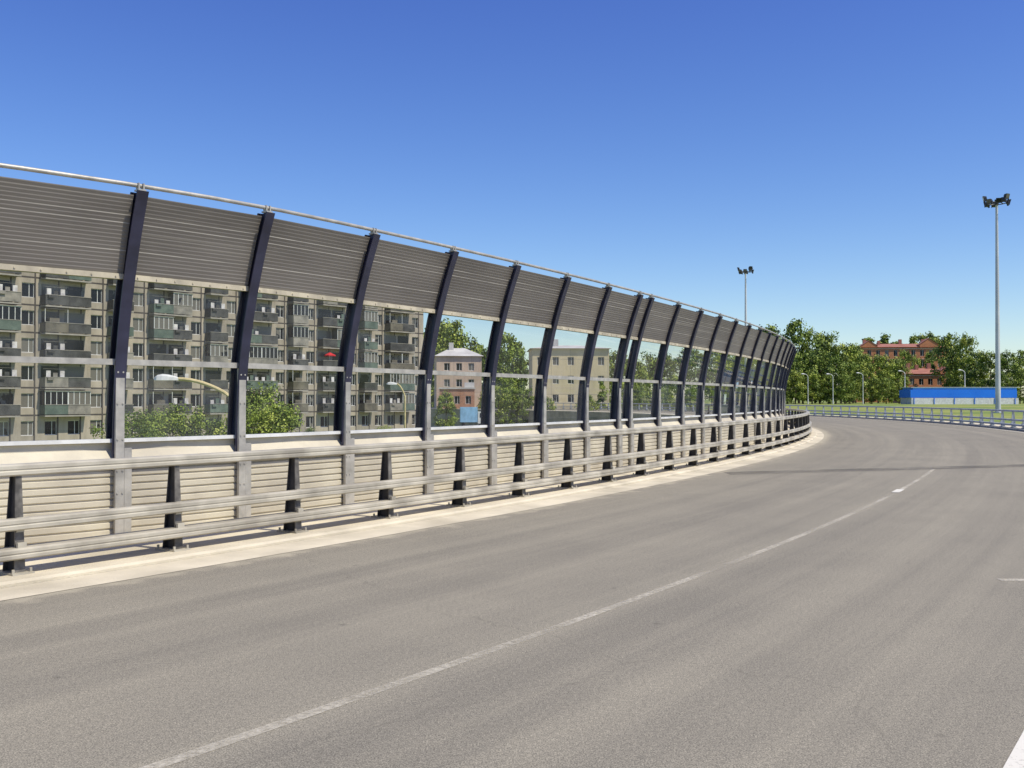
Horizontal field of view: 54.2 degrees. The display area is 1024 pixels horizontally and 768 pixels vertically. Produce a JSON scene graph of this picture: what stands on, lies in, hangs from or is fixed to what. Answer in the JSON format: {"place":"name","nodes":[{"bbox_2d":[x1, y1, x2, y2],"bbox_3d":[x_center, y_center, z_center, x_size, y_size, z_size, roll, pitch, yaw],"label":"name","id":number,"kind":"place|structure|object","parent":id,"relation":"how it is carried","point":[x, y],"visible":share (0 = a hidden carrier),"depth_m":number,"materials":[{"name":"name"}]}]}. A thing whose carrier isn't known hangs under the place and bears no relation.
{"place":"outdoors","nodes":[
{"label":"outdoors","id":0,"kind":"place"},
{"bbox_2d":[460,407,480,425],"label":"truck","id":1,"kind":"object","parent":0,"point":[470,414],"visible":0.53,"depth_m":137.07,"materials":[{"name":"white paint"}]},
{"bbox_2d":[0,408,1023,767],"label":"road","id":2,"kind":"structure","parent":0,"point":[874,632],"depth_m":6.71,"materials":[{"name":"grey asphalt"}]},
{"bbox_2d":[0,408,816,588],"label":"kerb","id":3,"kind":"structure","parent":2,"relation":"on","point":[67,565],"depth_m":11.70,"materials":[{"name":"concrete"}]},
{"bbox_2d":[0,163,796,547],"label":"noise barrier","id":4,"kind":"object","parent":3,"relation":"on","point":[130,239],"visible":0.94,"depth_m":13.44,"materials":[{"name":"grey metal"}]},
{"bbox_2d":[0,405,811,575],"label":"guardrail","id":5,"kind":"object","parent":3,"relation":"on","point":[16,550],"visible":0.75,"depth_m":11.90,"materials":[{"name":"metal"}]},
{"bbox_2d":[0,428,823,600],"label":"gutter","id":6,"kind":"object","parent":2,"relation":"on","point":[72,583],"visible":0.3,"depth_m":11.20,"materials":[{"name":"concrete"}]},
{"bbox_2d":[140,470,933,767],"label":"road marking","id":7,"kind":"object","parent":2,"relation":"on","point":[258,731],"visible":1,"depth_m":5.84,"materials":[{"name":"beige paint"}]},
{"bbox_2d":[431,407,1023,430],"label":"kerb","id":8,"kind":"structure","parent":2,"relation":"on","point":[1018,428],"depth_m":69.89,"materials":[{"name":"concrete"}]},
{"bbox_2d":[548,403,1023,428],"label":"guardrail","id":9,"kind":"object","parent":8,"relation":"on","point":[1002,423],"visible":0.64,"depth_m":71.23,"materials":[{"name":"metal"}]},
{"bbox_2d":[563,409,1023,767],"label":"road marking","id":10,"kind":"object","parent":2,"relation":"on","point":[1015,759],"visible":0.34,"depth_m":4.48,"materials":[{"name":"white paint"}]},
{"bbox_2d":[0,0,1023,399],"label":"sky","id":11,"kind":"structure","parent":0,"point":[847,153],"materials":[{"name":"blue"}]},
{"bbox_2d":[431,409,671,426],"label":"road embankment","id":12,"kind":"structure","parent":0,"point":[557,416],"depth_m":133.68,"materials":[{"name":"green concrete"}]},
{"bbox_2d":[526,399,1023,423],"bbox_3d":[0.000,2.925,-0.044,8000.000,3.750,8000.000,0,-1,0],"label":"ground","id":13,"kind":"structure","parent":0,"point":[1007,415],"depth_m":139.62,"materials":[{"name":"green plant"}]},
{"bbox_2d":[89,403,167,438],"bbox_3d":[-20.773,3.502,54.883,4.482,4.918,3.485,0,-1,-26],"label":"tree","id":14,"kind":"object","parent":13,"relation":"on","point":[147,432],"visible":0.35,"depth_m":54.80,"materials":[{"name":"green plant"}]},
{"bbox_2d":[100,405,197,438],"bbox_3d":[-21.227,3.635,57.945,4.733,4.781,5.220,-1,-1,34],"label":"tree","id":15,"kind":"object","parent":13,"relation":"on","point":[157,418],"visible":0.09,"depth_m":57.93,"materials":[{"name":"green plant"}]},
{"bbox_2d":[155,397,226,436],"bbox_3d":[-19.715,3.421,59.972,3.737,5.273,4.806,-1,-1,41],"label":"tree","id":16,"kind":"object","parent":13,"relation":"on","point":[196,419],"visible":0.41,"depth_m":59.79,"materials":[{"name":"green plant"}]},
{"bbox_2d":[154,374,228,396],"bbox_3d":[-8.553,2.467,26.966,2.192,5.475,0.324,0,-1,0],"label":"street lamp","id":17,"kind":"object","parent":13,"relation":"on","point":[169,377],"visible":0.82,"depth_m":26.96,"materials":[{"name":"beige metal"}]},
{"bbox_2d":[177,415,226,435],"bbox_3d":[-18.879,3.947,61.817,4.584,4.199,4.157,0,-1,-14],"label":"tree","id":18,"kind":"object","parent":13,"relation":"on","point":[207,425],"visible":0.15,"depth_m":61.54,"materials":[{"name":"green plant"}]},
{"bbox_2d":[0,270,422,441],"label":"apartment block","id":19,"kind":"structure","parent":13,"relation":"on","point":[48,315],"depth_m":109.63,"materials":[{"name":"beige concrete"}]},
{"bbox_2d":[0,421,8,435],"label":"window","id":20,"kind":"structure","parent":19,"relation":"in","point":[4,426],"depth_m":95.80,"materials":[{"name":"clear glass"}]},
{"bbox_2d":[21,421,32,435],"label":"window","id":21,"kind":"structure","parent":19,"relation":"in","point":[26,426],"depth_m":97.45,"materials":[{"name":"white glass"}]},
{"bbox_2d":[21,393,32,407],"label":"window","id":22,"kind":"structure","parent":19,"relation":"in","point":[26,398],"depth_m":97.49,"materials":[{"name":"white glass"}]},
{"bbox_2d":[21,366,32,379],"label":"window","id":23,"kind":"structure","parent":19,"relation":"in","point":[26,371],"depth_m":97.53,"materials":[{"name":"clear glass"}]},
{"bbox_2d":[21,338,33,352],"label":"window","id":24,"kind":"structure","parent":19,"relation":"in","point":[27,344],"depth_m":97.59,"materials":[{"name":"white glass"}]},
{"bbox_2d":[22,310,33,324],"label":"window","id":25,"kind":"structure","parent":19,"relation":"in","point":[27,315],"depth_m":97.61,"materials":[{"name":"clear glass"}]},
{"bbox_2d":[22,282,33,297],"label":"window","id":26,"kind":"structure","parent":19,"relation":"in","point":[27,288],"depth_m":97.66,"materials":[{"name":"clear glass"}]},
{"bbox_2d":[45,421,55,434],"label":"window","id":27,"kind":"structure","parent":19,"relation":"in","point":[50,426],"depth_m":99.30,"materials":[{"name":"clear glass"}]},
{"bbox_2d":[68,420,78,433],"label":"window","id":28,"kind":"structure","parent":19,"relation":"in","point":[73,425],"depth_m":101.16,"materials":[{"name":"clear glass"}]},
{"bbox_2d":[90,367,100,380],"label":"window","id":29,"kind":"structure","parent":19,"relation":"in","point":[95,375],"depth_m":103.05,"materials":[{"name":"white glass"}]},
{"bbox_2d":[91,394,100,406],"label":"window","id":30,"kind":"structure","parent":19,"relation":"in","point":[95,398],"depth_m":103.05,"materials":[{"name":"white glass"}]},
{"bbox_2d":[91,341,100,354],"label":"window","id":31,"kind":"structure","parent":19,"relation":"in","point":[95,345],"depth_m":103.10,"materials":[{"name":"white glass"}]},
{"bbox_2d":[91,315,101,328],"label":"window","id":32,"kind":"structure","parent":19,"relation":"in","point":[96,320],"depth_m":103.18,"materials":[{"name":"white glass"}]},
{"bbox_2d":[91,289,101,302],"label":"window","id":33,"kind":"structure","parent":19,"relation":"in","point":[96,294],"depth_m":103.20,"materials":[{"name":"white glass"}]},
{"bbox_2d":[133,394,142,406],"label":"window","id":34,"kind":"structure","parent":19,"relation":"in","point":[137,398],"depth_m":106.71,"materials":[{"name":"grey glass"}]},
{"bbox_2d":[133,368,142,381],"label":"window","id":35,"kind":"structure","parent":19,"relation":"in","point":[137,373],"depth_m":106.78,"materials":[{"name":"white glass"}]},
{"bbox_2d":[133,343,142,356],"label":"window","id":36,"kind":"structure","parent":19,"relation":"in","point":[137,347],"depth_m":106.84,"materials":[{"name":"white glass"}]},
{"bbox_2d":[133,318,142,330],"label":"window","id":37,"kind":"structure","parent":19,"relation":"in","point":[137,322],"depth_m":106.87,"materials":[{"name":"white glass"}]},
{"bbox_2d":[133,292,142,305],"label":"window","id":38,"kind":"structure","parent":19,"relation":"in","point":[137,297],"depth_m":106.92,"materials":[{"name":"white glass"}]},
{"bbox_2d":[191,394,199,406],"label":"window","id":39,"kind":"structure","parent":19,"relation":"in","point":[195,398],"depth_m":112.27,"materials":[{"name":"white glass"}]},
{"bbox_2d":[191,346,199,358],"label":"window","id":40,"kind":"structure","parent":19,"relation":"in","point":[195,350],"depth_m":112.35,"materials":[{"name":"white glass"}]},
{"bbox_2d":[191,322,199,334],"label":"window","id":41,"kind":"structure","parent":19,"relation":"in","point":[195,326],"depth_m":112.38,"materials":[{"name":"white glass"}]},
{"bbox_2d":[208,404,293,435],"bbox_3d":[-15.090,3.554,58.108,5.429,4.973,4.923,0,-1,-14],"label":"tree","id":42,"kind":"object","parent":13,"relation":"on","point":[267,417],"visible":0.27,"depth_m":57.71,"materials":[{"name":"green plant"}]},
{"bbox_2d":[222,400,303,434],"bbox_3d":[-14.385,3.468,59.725,5.174,5.226,5.706,0,-1,-30],"label":"tree","id":43,"kind":"object","parent":13,"relation":"on","point":[290,420],"visible":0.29,"depth_m":59.66,"materials":[{"name":"green plant"}]},
{"bbox_2d":[246,375,304,432],"bbox_3d":[-15.355,2.801,62.102,4.782,6.749,6.152,0,-1,-8],"label":"tree","id":44,"kind":"object","parent":13,"relation":"on","point":[250,400],"visible":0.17,"depth_m":61.70,"materials":[{"name":"green plant"}]},
{"bbox_2d":[387,382,405,427],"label":"street lamp","id":45,"kind":"object","parent":13,"relation":"on","point":[390,383],"visible":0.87,"depth_m":69.92,"materials":[{"name":"beige metal"}]},
{"bbox_2d":[423,321,456,406],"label":"tree","id":46,"kind":"object","parent":13,"relation":"on","point":[445,332],"visible":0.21,"depth_m":188.67,"materials":[{"name":"green plant"}]},
{"bbox_2d":[431,391,458,426],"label":"tree","id":47,"kind":"object","parent":13,"relation":"on","point":[449,407],"visible":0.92,"depth_m":129.26,"materials":[{"name":"green plant"}]},
{"bbox_2d":[431,317,470,406],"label":"tree","id":48,"kind":"object","parent":13,"relation":"on","point":[456,326],"visible":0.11,"depth_m":224.09,"materials":[{"name":"green plant"}]},
{"bbox_2d":[439,382,474,408],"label":"brick building","id":49,"kind":"structure","parent":13,"relation":"on","point":[464,396],"depth_m":160.19,"materials":[{"name":"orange brick"}]},
{"bbox_2d":[434,343,482,407],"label":"house","id":50,"kind":"structure","parent":13,"relation":"on","point":[451,358],"depth_m":172.68,"materials":[{"name":"pink paint"}]},
{"bbox_2d":[458,331,484,368],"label":"tree","id":51,"kind":"object","parent":13,"relation":"on","point":[473,345],"visible":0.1,"depth_m":224.69,"materials":[{"name":"green plant"}]},
{"bbox_2d":[471,346,517,407],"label":"tree","id":52,"kind":"object","parent":13,"relation":"on","point":[503,357],"visible":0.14,"depth_m":209.74,"materials":[{"name":"green plant"}]},
{"bbox_2d":[479,385,514,423],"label":"tree","id":53,"kind":"object","parent":13,"relation":"on","point":[499,396],"visible":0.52,"depth_m":139.57,"materials":[{"name":"green plant"}]},
{"bbox_2d":[483,332,528,401],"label":"tree","id":54,"kind":"object","parent":13,"relation":"on","point":[512,346],"visible":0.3,"depth_m":223.29,"materials":[{"name":"green plant"}]},
{"bbox_2d":[497,378,521,408],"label":"tree","id":55,"kind":"object","parent":13,"relation":"on","point":[511,383],"visible":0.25,"depth_m":149.06,"materials":[{"name":"green plant"}]},
{"bbox_2d":[495,384,534,423],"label":"tree","id":56,"kind":"object","parent":13,"relation":"on","point":[519,407],"visible":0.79,"depth_m":139.37,"materials":[{"name":"green plant"}]},
{"bbox_2d":[504,348,528,407],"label":"tree","id":57,"kind":"object","parent":13,"relation":"on","point":[517,366],"visible":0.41,"depth_m":199.13,"materials":[{"name":"green plant"}]},
{"bbox_2d":[527,339,611,408],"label":"apartment block","id":58,"kind":"structure","parent":13,"relation":"on","point":[565,360],"depth_m":158.27,"materials":[{"name":"beige paint"}]},
{"bbox_2d":[574,395,599,410],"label":"tree","id":59,"kind":"object","parent":13,"relation":"on","point":[592,404],"visible":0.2,"depth_m":137.54,"materials":[{"name":"green plant"}]},
{"bbox_2d":[596,381,608,407],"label":"tree","id":60,"kind":"object","parent":13,"relation":"on","point":[602,396],"visible":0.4,"depth_m":149.96,"materials":[{"name":"green plant"}]},
{"bbox_2d":[609,350,638,404],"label":"tree","id":61,"kind":"object","parent":13,"relation":"on","point":[612,357],"visible":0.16,"depth_m":168.47,"materials":[{"name":"green plant"}]},
{"bbox_2d":[622,359,654,409],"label":"tree","id":62,"kind":"object","parent":13,"relation":"on","point":[644,375],"visible":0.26,"depth_m":173.56,"materials":[{"name":"green plant"}]},
{"bbox_2d":[633,385,649,409],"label":"tree","id":63,"kind":"object","parent":13,"relation":"on","point":[640,393],"visible":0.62,"depth_m":159.26,"materials":[{"name":"green plant"}]},
{"bbox_2d":[633,351,670,409],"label":"tree","id":64,"kind":"object","parent":13,"relation":"on","point":[650,360],"visible":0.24,"depth_m":188.78,"materials":[{"name":"green plant"}]},
{"bbox_2d":[661,387,675,410],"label":"tree","id":65,"kind":"object","parent":13,"relation":"on","point":[666,392],"visible":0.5,"depth_m":149.73,"materials":[{"name":"green plant"}]},
{"bbox_2d":[648,352,696,410],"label":"tree","id":66,"kind":"object","parent":13,"relation":"on","point":[670,365],"visible":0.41,"depth_m":188.67,"materials":[{"name":"green plant"}]},
{"bbox_2d":[684,386,695,410],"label":"tree","id":67,"kind":"object","parent":13,"relation":"on","point":[688,391],"visible":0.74,"depth_m":159.55,"materials":[{"name":"green plant"}]},
{"bbox_2d":[673,347,713,407],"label":"tree","id":68,"kind":"object","parent":13,"relation":"on","point":[695,359],"visible":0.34,"depth_m":199.60,"materials":[{"name":"green plant"}]},
{"bbox_2d":[695,352,732,403],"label":"tree","id":69,"kind":"object","parent":13,"relation":"on","point":[713,361],"visible":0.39,"depth_m":208.91,"materials":[{"name":"green plant"}]},
{"bbox_2d":[713,355,743,393],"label":"tree","id":70,"kind":"object","parent":13,"relation":"on","point":[741,362],"visible":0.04,"depth_m":219.07,"materials":[{"name":"green plant"}]},
{"bbox_2d":[737,266,753,367],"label":"floodlight mast","id":71,"kind":"object","parent":13,"relation":"on","point":[745,271],"visible":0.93,"depth_m":175.07,"materials":[{"name":"metal"}]},
{"bbox_2d":[740,323,783,369],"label":"tree","id":72,"kind":"object","parent":13,"relation":"on","point":[771,328],"visible":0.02,"depth_m":239.50,"materials":[{"name":"green plant"}]},
{"bbox_2d":[786,370,809,403],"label":"tree","id":73,"kind":"object","parent":13,"relation":"on","point":[801,395],"visible":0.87,"depth_m":209.17,"materials":[{"name":"green plant"}]},
{"bbox_2d":[780,318,823,402],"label":"tree","id":74,"kind":"object","parent":13,"relation":"on","point":[792,330],"visible":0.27,"depth_m":234.39,"materials":[{"name":"green plant"}]},
{"bbox_2d":[786,353,820,403],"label":"tree","id":75,"kind":"object","parent":13,"relation":"on","point":[803,362],"visible":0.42,"depth_m":214.77,"materials":[{"name":"green plant"}]},
{"bbox_2d":[803,370,825,403],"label":"tree","id":76,"kind":"object","parent":13,"relation":"on","point":[811,381],"visible":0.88,"depth_m":209.18,"materials":[{"name":"green plant"}]},
{"bbox_2d":[798,326,833,402],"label":"tree","id":77,"kind":"object","parent":13,"relation":"on","point":[822,339],"visible":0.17,"depth_m":239.58,"materials":[{"name":"green plant"}]},
{"bbox_2d":[800,348,835,403],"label":"tree","id":78,"kind":"object","parent":13,"relation":"on","point":[817,362],"visible":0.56,"depth_m":213.68,"materials":[{"name":"green plant"}]},
{"bbox_2d":[811,330,842,383],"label":"tree","id":79,"kind":"object","parent":13,"relation":"on","point":[830,341],"visible":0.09,"depth_m":243.89,"materials":[{"name":"green plant"}]},
{"bbox_2d":[811,373,844,403],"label":"tree","id":80,"kind":"object","parent":13,"relation":"on","point":[828,398],"visible":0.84,"depth_m":209.16,"materials":[{"name":"green plant"}]},
{"bbox_2d":[820,354,851,403],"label":"tree","id":81,"kind":"object","parent":13,"relation":"on","point":[839,369],"visible":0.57,"depth_m":211.37,"materials":[{"name":"green plant"}]},
{"bbox_2d":[820,342,859,402],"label":"tree","id":82,"kind":"object","parent":13,"relation":"on","point":[844,349],"visible":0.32,"depth_m":234.43,"materials":[{"name":"green plant"}]},
{"bbox_2d":[831,373,859,403],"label":"tree","id":83,"kind":"object","parent":13,"relation":"on","point":[844,381],"visible":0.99,"depth_m":207.54,"materials":[{"name":"green plant"}]},
{"bbox_2d":[833,360,867,403],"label":"tree","id":84,"kind":"object","parent":13,"relation":"on","point":[850,368],"visible":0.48,"depth_m":213.83,"materials":[{"name":"green plant"}]},
{"bbox_2d":[846,343,867,402],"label":"tree","id":85,"kind":"object","parent":13,"relation":"on","point":[857,349],"visible":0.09,"depth_m":238.87,"materials":[{"name":"green plant"}]},
{"bbox_2d":[851,353,879,403],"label":"tree","id":86,"kind":"object","parent":13,"relation":"on","point":[864,365],"visible":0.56,"depth_m":221.05,"materials":[{"name":"green plant"}]},
{"bbox_2d":[857,376,887,403],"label":"tree","id":87,"kind":"object","parent":13,"relation":"on","point":[871,387],"visible":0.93,"depth_m":214.51,"materials":[{"name":"green plant"}]},
{"bbox_2d":[862,353,899,402],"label":"tree","id":88,"kind":"object","parent":13,"relation":"on","point":[879,360],"visible":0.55,"depth_m":243.26,"materials":[{"name":"green plant"}]},
{"bbox_2d":[875,378,898,403],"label":"tree","id":89,"kind":"object","parent":13,"relation":"on","point":[886,387],"visible":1,"depth_m":211.46,"materials":[{"name":"green plant"}]},
{"bbox_2d":[888,379,907,403],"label":"tree","id":90,"kind":"object","parent":13,"relation":"on","point":[896,396],"visible":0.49,"depth_m":214.59,"materials":[{"name":"green plant"}]},
{"bbox_2d":[857,338,944,401],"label":"brick building","id":91,"kind":"structure","parent":13,"relation":"on","point":[919,350],"depth_m":317.07,"materials":[{"name":"red brick"}]},
{"bbox_2d":[887,359,917,402],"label":"tree","id":92,"kind":"object","parent":13,"relation":"on","point":[904,377],"visible":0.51,"depth_m":257.18,"materials":[{"name":"green plant"}]},
{"bbox_2d":[895,349,916,368],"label":"tree","id":93,"kind":"object","parent":13,"relation":"on","point":[906,354],"visible":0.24,"depth_m":309.33,"materials":[{"name":"green plant"}]},
{"bbox_2d":[893,363,950,402],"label":"brick building","id":94,"kind":"structure","parent":13,"relation":"on","point":[920,377],"depth_m":267.87,"materials":[{"name":"red brick"}]},
{"bbox_2d":[913,331,940,343],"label":"tree","id":95,"kind":"object","parent":13,"relation":"on","point":[930,335],"visible":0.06,"depth_m":344.93,"materials":[{"name":"green plant"}]},
{"bbox_2d":[923,350,936,367],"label":"tree","id":96,"kind":"object","parent":13,"relation":"on","point":[927,356],"visible":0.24,"depth_m":309.96,"materials":[{"name":"green plant"}]},
{"bbox_2d":[930,332,964,386],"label":"tree","id":97,"kind":"object","parent":13,"relation":"on","point":[943,348],"visible":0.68,"depth_m":254.84,"materials":[{"name":"green plant"}]},
{"bbox_2d":[899,387,1018,403],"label":"pavilion","id":98,"kind":"structure","parent":13,"relation":"on","point":[946,395],"depth_m":199.86,"materials":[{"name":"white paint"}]},
{"bbox_2d":[938,331,993,386],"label":"tree","id":99,"kind":"object","parent":13,"relation":"on","point":[964,342],"visible":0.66,"depth_m":249.15,"materials":[{"name":"green plant"}]},
{"bbox_2d":[959,349,988,386],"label":"tree","id":100,"kind":"object","parent":13,"relation":"on","point":[970,361],"visible":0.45,"depth_m":238.88,"materials":[{"name":"green plant"}]},
{"bbox_2d":[960,350,1011,386],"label":"tree","id":101,"kind":"object","parent":13,"relation":"on","point":[983,358],"visible":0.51,"depth_m":235.29,"materials":[{"name":"green plant"}]},
{"bbox_2d":[982,193,1010,412],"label":"floodlight mast","id":102,"kind":"object","parent":13,"relation":"on","point":[994,203],"visible":0.99,"depth_m":111.97,"materials":[{"name":"metal"}]},
{"bbox_2d":[989,371,1011,386],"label":"tree","id":103,"kind":"object","parent":13,"relation":"on","point":[1004,381],"visible":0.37,"depth_m":221.03,"materials":[{"name":"green plant"}]},
{"bbox_2d":[989,350,1023,395],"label":"tree","id":104,"kind":"object","parent":13,"relation":"on","point":[1004,362],"visible":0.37,"depth_m":229.08,"materials":[{"name":"green plant"}]},
{"bbox_2d":[1005,367,1023,403],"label":"tree","id":105,"kind":"object","parent":13,"relation":"on","point":[1015,372],"visible":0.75,"depth_m":221.76,"materials":[{"name":"green plant"}]},
{"bbox_2d":[1010,349,1023,400],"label":"tree","id":106,"kind":"object","parent":13,"relation":"on","point":[1021,358],"visible":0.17,"depth_m":234.14,"materials":[{"name":"green plant"}]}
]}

